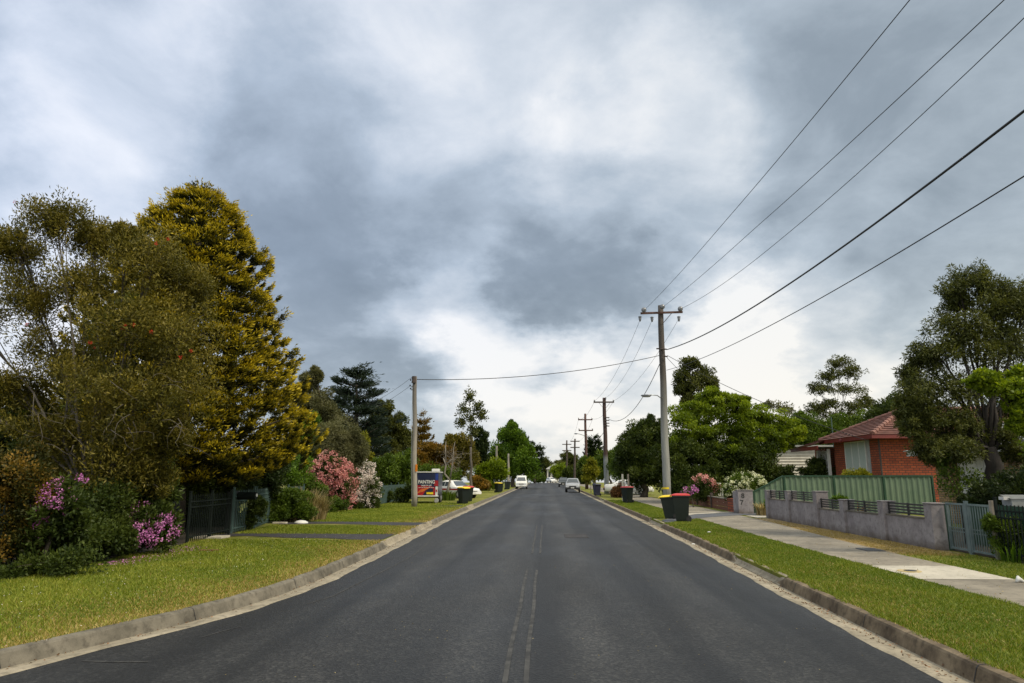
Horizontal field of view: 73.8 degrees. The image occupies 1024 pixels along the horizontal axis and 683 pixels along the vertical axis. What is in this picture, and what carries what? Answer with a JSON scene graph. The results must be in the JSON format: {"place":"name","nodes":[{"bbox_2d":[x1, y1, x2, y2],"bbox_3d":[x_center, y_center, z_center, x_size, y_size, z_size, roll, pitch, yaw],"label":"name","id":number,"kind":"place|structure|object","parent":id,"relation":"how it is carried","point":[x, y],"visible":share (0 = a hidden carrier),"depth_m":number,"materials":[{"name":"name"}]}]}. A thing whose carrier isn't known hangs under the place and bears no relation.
{"place":"outdoors","nodes":[
{"label":"outdoors","id":0,"kind":"place"},
{"bbox_2d":[0,483,942,682],"bbox_3d":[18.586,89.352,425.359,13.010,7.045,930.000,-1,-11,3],"label":"road","id":1,"kind":"structure","parent":0,"point":[610,584],"depth_m":8.46,"materials":[{"name":"asphalt"}]},
{"bbox_2d":[0,483,529,675],"bbox_3d":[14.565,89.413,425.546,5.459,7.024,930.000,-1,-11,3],"label":"gutter","id":2,"kind":"object","parent":1,"relation":"on","point":[245,609],"visible":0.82,"depth_m":9.40,"materials":[{"name":"concrete"}]},
{"bbox_2d":[502,570,527,682],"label":"line","id":3,"kind":"object","parent":1,"relation":"on","point":[508,661],"visible":1,"depth_m":7.80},
{"bbox_2d":[523,570,537,682],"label":"line","id":4,"kind":"object","parent":1,"relation":"on","point":[527,660],"visible":1,"depth_m":7.81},
{"bbox_2d":[574,489,972,682],"bbox_3d":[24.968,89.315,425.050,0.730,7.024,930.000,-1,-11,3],"label":"gutter","id":5,"kind":"object","parent":1,"relation":"on","point":[886,647],"visible":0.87,"depth_m":8.68,"materials":[{"name":"concrete"}]},
{"bbox_2d":[0,482,1023,678],"bbox_3d":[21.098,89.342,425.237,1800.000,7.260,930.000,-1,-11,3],"label":"ground","id":6,"kind":"structure","parent":0,"point":[483,495],"depth_m":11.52,"materials":[{"name":"plant"}]},
{"bbox_2d":[0,538,111,579],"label":"ground shrub","id":7,"kind":"object","parent":6,"relation":"on","point":[59,562],"visible":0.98,"depth_m":11.78,"materials":[{"name":"green plant"}]},
{"bbox_2d":[17,471,98,570],"bbox_3d":[-8.225,3.296,12.343,1.287,1.857,1.159,6,-13,-27],"label":"rhododendron bush","id":8,"kind":"object","parent":6,"relation":"on","point":[70,516],"visible":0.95,"depth_m":12.24,"materials":[{"name":"green plant"}]},
{"bbox_2d":[1,522,267,581],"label":"garden bed","id":9,"kind":"object","parent":6,"relation":"on","point":[180,539],"visible":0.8,"depth_m":18.13,"materials":[{"name":"soil"}]},
{"bbox_2d":[0,435,60,563],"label":"hedge bush","id":10,"kind":"object","parent":9,"relation":"on","point":[22,479],"visible":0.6,"depth_m":12.07,"materials":[{"name":"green plant"}]},
{"bbox_2d":[3,483,140,557],"bbox_3d":[-8.746,3.561,13.408,2.060,1.753,2.777,-4,-12,21],"label":"dark shrub","id":11,"kind":"object","parent":9,"relation":"on","point":[127,535],"visible":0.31,"depth_m":13.66,"materials":[{"name":"green plant"}]},
{"bbox_2d":[0,292,182,477],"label":"background tree","id":12,"kind":"object","parent":9,"relation":"on","point":[4,440],"visible":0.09,"depth_m":18.48,"materials":[{"name":"green plant"}]},
{"bbox_2d":[77,467,151,561],"bbox_3d":[-8.758,3.650,14.643,1.688,2.098,2.517,3,-12,-17],"label":"dark shrub","id":13,"kind":"object","parent":9,"relation":"on","point":[123,499],"visible":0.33,"depth_m":14.43,"materials":[{"name":"green plant"}]},
{"bbox_2d":[0,185,234,556],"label":"bottlebrush tree","id":14,"kind":"object","parent":9,"relation":"on","point":[125,243],"visible":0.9,"depth_m":15.41,"materials":[{"name":"green plant"}]},
{"bbox_2d":[117,459,184,555],"bbox_3d":[-8.226,3.728,15.458,1.694,2.264,1.897,-1,-11,3],"label":"rhododendron bush","id":15,"kind":"object","parent":9,"relation":"on","point":[156,523],"visible":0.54,"depth_m":15.16,"materials":[{"name":"pink plant"}]},
{"bbox_2d":[10,175,329,532],"bbox_3d":[-10.528,0.258,21.931,9.208,11.509,8.624,-1,-11,3],"label":"golden cypress","id":16,"kind":"object","parent":9,"relation":"on","point":[215,247],"visible":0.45,"depth_m":20.89,"materials":[{"name":"plant"}]},
{"bbox_2d":[185,456,246,522],"bbox_3d":[-9.647,4.724,21.817,2.338,2.710,1.922,-1,-11,3],"label":"dark shrub","id":17,"kind":"object","parent":9,"relation":"on","point":[204,488],"visible":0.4,"depth_m":21.52,"materials":[{"name":"green plant"}]},
{"bbox_2d":[8,438,291,527],"bbox_3d":[-14.329,4.566,25.297,11.765,4.550,4.959,-2,-11,8],"label":"dark hedge","id":18,"kind":"object","parent":6,"relation":"on","point":[271,481],"visible":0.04,"depth_m":24.75,"materials":[{"name":"green plant"}]},
{"bbox_2d":[185,489,232,542],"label":"driveway gate","id":19,"kind":"structure","parent":6,"relation":"on","point":[210,518],"depth_m":19.00,"materials":[{"name":"black metal"}]},
{"bbox_2d":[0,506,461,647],"bbox_3d":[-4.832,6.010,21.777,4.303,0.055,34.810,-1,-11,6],"label":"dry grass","id":20,"kind":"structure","parent":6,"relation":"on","point":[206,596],"depth_m":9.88,"materials":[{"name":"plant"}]},
{"bbox_2d":[225,491,257,532],"bbox_3d":[-8.388,5.266,21.112,0.955,1.240,0.370,-1,-11,3],"label":"letterbox","id":21,"kind":"object","parent":6,"relation":"on","point":[246,495],"visible":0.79,"depth_m":21.09,"materials":[{"name":"black plastic"}]},
{"bbox_2d":[230,486,255,532],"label":"side gate","id":22,"kind":"structure","parent":6,"relation":"on","point":[232,528],"depth_m":21.18,"materials":[{"name":"teal metal"}]},
{"bbox_2d":[241,494,269,529],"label":"clipped shrub","id":23,"kind":"object","parent":6,"relation":"on","point":[258,506],"visible":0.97,"depth_m":21.91,"materials":[{"name":"green plant"}]},
{"bbox_2d":[0,482,529,668],"bbox_3d":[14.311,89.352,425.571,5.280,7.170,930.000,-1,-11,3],"label":"kerb","id":24,"kind":"structure","parent":6,"relation":"on","point":[37,650],"depth_m":8.63,"materials":[{"name":"concrete"}]},
{"bbox_2d":[253,484,304,528],"bbox_3d":[-8.951,6.202,26.192,0.362,1.370,7.226,1,-11,-4],"label":"picket fence","id":25,"kind":"object","parent":6,"relation":"on","point":[265,492],"visible":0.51,"depth_m":24.67,"materials":[{"name":"teal metal"}]},
{"bbox_2d":[243,454,316,501],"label":"bright shrub","id":26,"kind":"object","parent":6,"relation":"on","point":[295,474],"visible":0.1,"depth_m":31.36,"materials":[{"name":"green plant"}]},
{"bbox_2d":[269,486,318,521],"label":"box hedge","id":27,"kind":"object","parent":6,"relation":"on","point":[283,506],"visible":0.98,"depth_m":25.68,"materials":[{"name":"green plant"}]},
{"bbox_2d":[278,410,324,487],"bbox_3d":[-12.104,6.683,38.919,4.226,5.495,3.632,-1,-11,3],"label":"round shrub","id":28,"kind":"object","parent":6,"relation":"on","point":[318,420],"visible":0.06,"depth_m":38.33,"materials":[{"name":"green plant"}]},
{"bbox_2d":[279,486,329,521],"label":"tussock grass","id":29,"kind":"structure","parent":6,"relation":"on","point":[316,504],"depth_m":26.47,"materials":[{"name":"plant"}]},
{"bbox_2d":[218,532,394,540],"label":"wheel track","id":30,"kind":"structure","parent":6,"relation":"on","point":[354,536],"depth_m":19.94,"materials":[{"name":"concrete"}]},
{"bbox_2d":[291,364,345,424],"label":"eucalypt tree","id":31,"kind":"object","parent":6,"relation":"on","point":[326,409],"visible":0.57,"depth_m":40.44,"materials":[{"name":"green plant"}]},
{"bbox_2d":[294,472,349,512],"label":"green shrub","id":32,"kind":"object","parent":6,"relation":"on","point":[337,504],"visible":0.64,"depth_m":32.96,"materials":[{"name":"green plant"}]},
{"bbox_2d":[306,448,362,510],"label":"rhododendron bush","id":33,"kind":"object","parent":6,"relation":"on","point":[332,471],"visible":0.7,"depth_m":34.76,"materials":[{"name":"pink plant"}]},
{"bbox_2d":[308,412,370,477],"bbox_3d":[-9.256,6.364,36.608,3.474,5.289,2.919,4,-12,-18],"label":"she oak tree","id":34,"kind":"object","parent":6,"relation":"on","point":[351,444],"visible":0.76,"depth_m":36.23,"materials":[{"name":"green plant"}]},
{"bbox_2d":[286,521,426,526],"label":"wheel track","id":35,"kind":"structure","parent":6,"relation":"on","point":[380,523],"depth_m":24.99,"materials":[{"name":"concrete"}]},
{"bbox_2d":[325,362,407,457],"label":"cedar tree","id":36,"kind":"object","parent":6,"relation":"on","point":[358,403],"visible":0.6,"depth_m":57.85,"materials":[{"name":"green plant"}]},
{"bbox_2d":[348,459,384,508],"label":"rhododendron bush","id":37,"kind":"object","parent":6,"relation":"on","point":[368,494],"visible":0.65,"depth_m":36.60,"materials":[{"name":"white plant"}]},
{"bbox_2d":[358,398,412,458],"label":"dark tree","id":38,"kind":"object","parent":6,"relation":"on","point":[401,434],"visible":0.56,"depth_m":62.60,"materials":[{"name":"green plant"}]},
{"bbox_2d":[371,447,411,485],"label":"green bush","id":39,"kind":"object","parent":6,"relation":"on","point":[396,469],"visible":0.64,"depth_m":51.07,"materials":[{"name":"green plant"}]},
{"bbox_2d":[387,481,411,502],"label":"dark bush","id":40,"kind":"object","parent":6,"relation":"on","point":[404,494],"visible":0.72,"depth_m":44.08,"materials":[{"name":"green plant"}]},
{"bbox_2d":[409,376,417,506],"bbox_3d":[-5.655,5.685,39.154,0.626,7.464,0.389,2,-11,-12],"label":"power pole","id":41,"kind":"object","parent":6,"relation":"on","point":[414,453],"visible":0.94,"depth_m":39.05,"materials":[{"name":"grey wood"}]},
{"bbox_2d":[411,409,434,451],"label":"young pine","id":42,"kind":"object","parent":6,"relation":"on","point":[423,429],"visible":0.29,"depth_m":71.76,"materials":[{"name":"orange plant"}]},
{"bbox_2d":[417,469,442,502],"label":"box trailer","id":43,"kind":"object","parent":6,"relation":"on","point":[429,484],"visible":0.96,"depth_m":43.61,"materials":[{"name":"blue paint"}]},
{"bbox_2d":[417,439,457,469],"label":"orange bush","id":44,"kind":"object","parent":6,"relation":"on","point":[435,451],"visible":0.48,"depth_m":60.99,"materials":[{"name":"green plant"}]},
{"bbox_2d":[417,458,462,481],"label":"green bush","id":45,"kind":"object","parent":6,"relation":"on","point":[426,467],"visible":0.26,"depth_m":55.85,"materials":[{"name":"green plant"}]},
{"bbox_2d":[437,443,475,491],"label":"bare tree","id":46,"kind":"object","parent":6,"relation":"on","point":[446,464],"visible":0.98,"depth_m":49.41,"materials":[{"name":"grey plant"}]},
{"bbox_2d":[434,480,480,497],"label":"parked car","id":47,"kind":"object","parent":6,"relation":"on","point":[454,484],"visible":0.34,"depth_m":54.32,"materials":[{"name":"white paint"}]},
{"bbox_2d":[442,431,480,479],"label":"olive tree","id":48,"kind":"object","parent":6,"relation":"on","point":[461,443],"visible":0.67,"depth_m":78.87,"materials":[{"name":"green plant"}]},
{"bbox_2d":[453,385,489,485],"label":"sparse tree","id":49,"kind":"object","parent":6,"relation":"on","point":[479,414],"visible":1,"depth_m":52.96,"materials":[{"name":"green plant"}]},
{"bbox_2d":[469,425,491,466],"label":"dark conifer","id":50,"kind":"object","parent":6,"relation":"on","point":[482,445],"visible":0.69,"depth_m":83.82,"materials":[{"name":"green plant"}]},
{"bbox_2d":[465,456,510,490],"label":"yellow green tree","id":51,"kind":"object","parent":6,"relation":"on","point":[492,470],"visible":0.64,"depth_m":82.02,"materials":[{"name":"green plant"}]},
{"bbox_2d":[488,420,541,486],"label":"maple tree","id":52,"kind":"object","parent":6,"relation":"on","point":[517,447],"visible":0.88,"depth_m":109.77,"materials":[{"name":"green plant"}]},
{"bbox_2d":[580,456,601,492],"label":"yellow green tree","id":53,"kind":"object","parent":6,"relation":"on","point":[591,471],"visible":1,"depth_m":72.09,"materials":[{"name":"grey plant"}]},
{"bbox_2d":[582,433,602,483],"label":"dark cypress","id":54,"kind":"object","parent":6,"relation":"on","point":[592,449],"visible":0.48,"depth_m":102.82,"materials":[{"name":"green plant"}]},
{"bbox_2d":[577,448,615,483],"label":"green tree","id":55,"kind":"object","parent":6,"relation":"on","point":[582,461],"visible":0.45,"depth_m":89.60,"materials":[{"name":"green plant"}]},
{"bbox_2d":[594,397,613,493],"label":"power pole","id":56,"kind":"object","parent":6,"relation":"on","point":[605,454],"visible":0.95,"depth_m":68.79,"materials":[{"name":"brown wood"}]},
{"bbox_2d":[613,413,672,496],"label":"broadleaf tree","id":57,"kind":"object","parent":6,"relation":"on","point":[636,443],"visible":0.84,"depth_m":56.07,"materials":[{"name":"green plant"}]},
{"bbox_2d":[638,304,682,494],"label":"power pole","id":58,"kind":"object","parent":6,"relation":"on","point":[666,487],"visible":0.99,"depth_m":43.91,"materials":[{"name":"grey wood"}]},
{"bbox_2d":[661,0,909,292],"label":"overhead wire","id":59,"kind":"object","parent":58,"relation":"attached to","point":[806,125],"visible":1,"depth_m":17.57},
{"bbox_2d":[663,0,1003,306],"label":"overhead wire","id":60,"kind":"object","parent":58,"relation":"attached to","point":[866,127],"visible":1,"depth_m":16.52,"materials":[{"name":"metal"}]},
{"bbox_2d":[666,110,1023,349],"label":"overhead wire","id":61,"kind":"object","parent":58,"relation":"attached to","point":[948,168],"visible":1,"depth_m":15.99,"materials":[{"name":"metal"}]},
{"bbox_2d":[668,176,1023,369],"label":"overhead wire","id":62,"kind":"object","parent":58,"relation":"attached to","point":[879,263],"visible":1,"depth_m":16.14,"materials":[{"name":"metal"}]},
{"bbox_2d":[681,18,1023,308],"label":"overhead wire","id":63,"kind":"object","parent":58,"relation":"attached to","point":[887,146],"visible":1,"depth_m":17.85,"materials":[{"name":"metal"}]},
{"bbox_2d":[670,493,691,521],"bbox_3d":[6.492,6.370,26.208,0.813,1.053,0.605,-3,-12,14],"label":"wheelie bin","id":64,"kind":"object","parent":6,"relation":"on","point":[681,504],"visible":0.98,"depth_m":25.97,"materials":[{"name":"green plastic"}]},
{"bbox_2d":[671,355,719,410],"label":"tall tree","id":65,"kind":"object","parent":6,"relation":"on","point":[684,388],"visible":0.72,"depth_m":63.31,"materials":[{"name":"green plant"}]},
{"bbox_2d":[687,473,721,502],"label":"flowering shrub","id":66,"kind":"object","parent":6,"relation":"on","point":[706,485],"visible":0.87,"depth_m":38.80,"materials":[{"name":"pink plant"}]},
{"bbox_2d":[689,493,727,510],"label":"brick wall","id":67,"kind":"structure","parent":6,"relation":"on","point":[712,503],"depth_m":37.10,"materials":[{"name":"red brick"}]},
{"bbox_2d":[662,512,755,522],"bbox_3d":[8.979,7.603,29.792,11.507,0.001,2.456,11,-15,-43],"label":"driveway crossing","id":68,"kind":"object","parent":6,"relation":"on","point":[701,516],"visible":0.55,"depth_m":29.92,"materials":[{"name":"grey concrete"}]},
{"bbox_2d":[658,495,675,518],"bbox_3d":[6.394,6.766,27.930,0.732,0.948,0.544,-6,-12,10],"label":"wheelie bin","id":69,"kind":"object","parent":68,"relation":"on","point":[668,506],"visible":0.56,"depth_m":27.73,"materials":[{"name":"green plastic"}]},
{"bbox_2d":[650,434,783,501],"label":"dark hedge","id":70,"kind":"object","parent":6,"relation":"on","point":[719,469],"visible":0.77,"depth_m":44.35,"materials":[{"name":"green plant"}]},
{"bbox_2d":[667,385,808,463],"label":"spreading tree","id":71,"kind":"object","parent":6,"relation":"on","point":[749,420],"visible":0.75,"depth_m":45.40,"materials":[{"name":"green plant"}]},
{"bbox_2d":[733,490,753,513],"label":"gate pillar","id":72,"kind":"structure","parent":6,"relation":"on","point":[742,501],"depth_m":31.60,"materials":[{"name":"concrete"}]},
{"bbox_2d":[720,471,767,500],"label":"flowering shrub","id":73,"kind":"object","parent":6,"relation":"on","point":[743,481],"visible":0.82,"depth_m":33.97,"materials":[{"name":"white plant"}]},
{"bbox_2d":[580,484,949,565],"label":"footpath","id":74,"kind":"structure","parent":6,"relation":"on","point":[790,535],"depth_m":18.67,"materials":[{"name":"concrete"}]},
{"bbox_2d":[576,489,1023,682],"bbox_3d":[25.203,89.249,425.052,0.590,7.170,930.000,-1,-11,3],"label":"kerb","id":75,"kind":"structure","parent":6,"relation":"on","point":[954,661],"depth_m":7.97,"materials":[{"name":"concrete"}]},
{"bbox_2d":[732,554,786,584],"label":"layback","id":76,"kind":"structure","parent":75,"relation":"on","point":[764,574],"depth_m":13.16,"materials":[{"name":"concrete"}]},
{"bbox_2d":[775,445,832,474],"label":"weatherboard house","id":77,"kind":"structure","parent":6,"relation":"on","point":[797,459],"depth_m":50.29,"materials":[{"name":"white paint"}]},
{"bbox_2d":[795,455,835,475],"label":"house shrub","id":78,"kind":"object","parent":6,"relation":"on","point":[816,466],"visible":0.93,"depth_m":43.09,"materials":[{"name":"green plant"}]},
{"bbox_2d":[608,500,1023,678],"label":"grass","id":79,"kind":"structure","parent":6,"relation":"on","point":[700,526],"depth_m":10.06,"materials":[{"name":"plant"}]},
{"bbox_2d":[789,408,865,444],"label":"back tree","id":80,"kind":"object","parent":6,"relation":"on","point":[839,423],"visible":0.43,"depth_m":63.69,"materials":[{"name":"green plant"}]},
{"bbox_2d":[803,354,876,420],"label":"airy tree","id":81,"kind":"object","parent":6,"relation":"on","point":[819,387],"visible":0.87,"depth_m":70.55,"materials":[{"name":"green plant"}]},
{"bbox_2d":[753,475,935,513],"bbox_3d":[15.538,7.187,32.012,8.345,1.790,0.085,-1,-11,3],"label":"steel fence","id":82,"kind":"object","parent":6,"relation":"on","point":[915,489],"visible":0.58,"depth_m":32.04,"materials":[{"name":"metal"}]},
{"bbox_2d":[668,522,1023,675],"bbox_3d":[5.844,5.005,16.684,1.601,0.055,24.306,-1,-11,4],"label":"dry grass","id":83,"kind":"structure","parent":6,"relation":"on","point":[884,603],"depth_m":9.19,"materials":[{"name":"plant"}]},
{"bbox_2d":[764,490,948,549],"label":"front wall","id":84,"kind":"structure","parent":6,"relation":"on","point":[886,522],"depth_m":19.61,"materials":[{"name":"concrete"}]},
{"bbox_2d":[945,502,968,551],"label":"garden gate","id":85,"kind":"structure","parent":84,"relation":"attached to","point":[950,530],"depth_m":15.76,"materials":[{"name":"metal"}]},
{"bbox_2d":[755,518,964,555],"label":"dry grass","id":86,"kind":"structure","parent":6,"relation":"on","point":[821,531],"depth_m":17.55,"materials":[{"name":"plant"}]},
{"bbox_2d":[849,391,910,426],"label":"back tree","id":87,"kind":"object","parent":6,"relation":"on","point":[878,409],"visible":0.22,"depth_m":58.31,"materials":[{"name":"green plant"}]},
{"bbox_2d":[791,406,1008,502],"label":"brick house","id":88,"kind":"structure","parent":6,"relation":"on","point":[880,451],"depth_m":37.73,"materials":[{"name":"brick"}]},
{"bbox_2d":[844,440,867,470],"bbox_3d":[19.878,6.709,39.481,0.048,1.820,2.700,-1,-11,3],"label":"window","id":89,"kind":"structure","parent":88,"relation":"in","point":[855,452],"depth_m":39.50,"materials":[{"name":"white paint"}]},
{"bbox_2d":[871,565,1015,579],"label":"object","id":90,"kind":"object","parent":6,"relation":"on","point":[943,572],"visible":0.8,"depth_m":12.12,"materials":[{"name":"concrete"}]},
{"bbox_2d":[903,423,1023,523],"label":"brick house","id":91,"kind":"structure","parent":6,"relation":"on","point":[979,464],"depth_m":25.06,"materials":[{"name":"white paint"}]},
{"bbox_2d":[957,459,985,493],"bbox_3d":[16.547,5.238,23.707,0.100,2.300,3.093,-1,-11,3],"label":"garage door","id":92,"kind":"structure","parent":91,"relation":"in","point":[980,464],"depth_m":24.43,"materials":[{"name":"white paint"}]},
{"bbox_2d":[922,579,1023,605],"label":"footpath","id":93,"kind":"structure","parent":6,"relation":"on","point":[1012,590],"depth_m":10.62,"materials":[{"name":"concrete"}]},
{"bbox_2d":[942,502,1023,550],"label":"steel fence","id":94,"kind":"object","parent":6,"relation":"on","point":[1001,508],"visible":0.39,"depth_m":15.69,"materials":[{"name":"metal"}]},
{"bbox_2d":[952,529,1023,562],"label":"garden bed","id":95,"kind":"object","parent":6,"relation":"on","point":[966,545],"depth_m":16.72,"materials":[{"name":"soil"}]},
{"bbox_2d":[890,257,1023,482],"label":"paperbark tree","id":96,"kind":"object","parent":95,"relation":"on","point":[918,418],"visible":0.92,"depth_m":18.94,"materials":[{"name":"green plant"}]},
{"bbox_2d":[933,443,985,530],"bbox_3d":[11.855,4.007,18.005,1.337,2.633,0.948,-1,-11,3],"label":"vine shrub","id":97,"kind":"object","parent":95,"relation":"on","point":[966,480],"visible":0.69,"depth_m":18.05,"materials":[{"name":"green plant"}]},
{"bbox_2d":[956,463,1023,507],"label":"dark shrub","id":98,"kind":"object","parent":95,"relation":"on","point":[1003,483],"visible":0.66,"depth_m":16.80,"materials":[{"name":"green plant"}]},
{"bbox_2d":[959,362,1023,455],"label":"maple branch tree","id":99,"kind":"object","parent":95,"relation":"on","point":[1009,389],"visible":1,"depth_m":14.94,"materials":[{"name":"green plant"}]},
{"bbox_2d":[992,497,1023,561],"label":"picket fence","id":100,"kind":"object","parent":95,"relation":"on","point":[996,511],"visible":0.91,"depth_m":13.97,"materials":[{"name":"green metal"}]},
{"bbox_2d":[988,501,1000,559],"bbox_3d":[10.189,3.990,14.388,0.090,1.240,0.090,-1,-11,3],"label":"gate post","id":101,"kind":"object","parent":6,"relation":"on","point":[991,507],"visible":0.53,"depth_m":14.41,"materials":[{"name":"grey metal"}]},
{"bbox_2d":[963,501,994,556],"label":"garden gate","id":102,"kind":"structure","parent":101,"relation":"attached to","point":[969,529],"depth_m":15.10,"materials":[{"name":"metal"}]},
{"bbox_2d":[979,511,1023,557],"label":"fence creeper","id":103,"kind":"object","parent":6,"relation":"on","point":[990,523],"visible":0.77,"depth_m":14.23,"materials":[{"name":"green plant"}]},
{"bbox_2d":[983,541,1023,562],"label":"strap leaf plant","id":104,"kind":"object","parent":6,"relation":"on","point":[1013,559],"visible":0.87,"depth_m":13.76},
{"bbox_2d":[0,0,1023,482],"label":"sky","id":105,"kind":"structure","parent":0,"point":[474,190],"materials":[{"name":"grey"}]},
{"bbox_2d":[896,551,1023,579],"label":"grass","id":106,"kind":"structure","parent":0,"point":[952,562],"depth_m":13.33,"materials":[{"name":"plant"}]},
{"bbox_2d":[998,495,1023,506],"bbox_3d":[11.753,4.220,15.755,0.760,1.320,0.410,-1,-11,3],"label":"parked car","id":107,"kind":"object","parent":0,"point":[1013,500],"visible":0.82,"depth_m":15.78,"materials":[{"name":"metal"}]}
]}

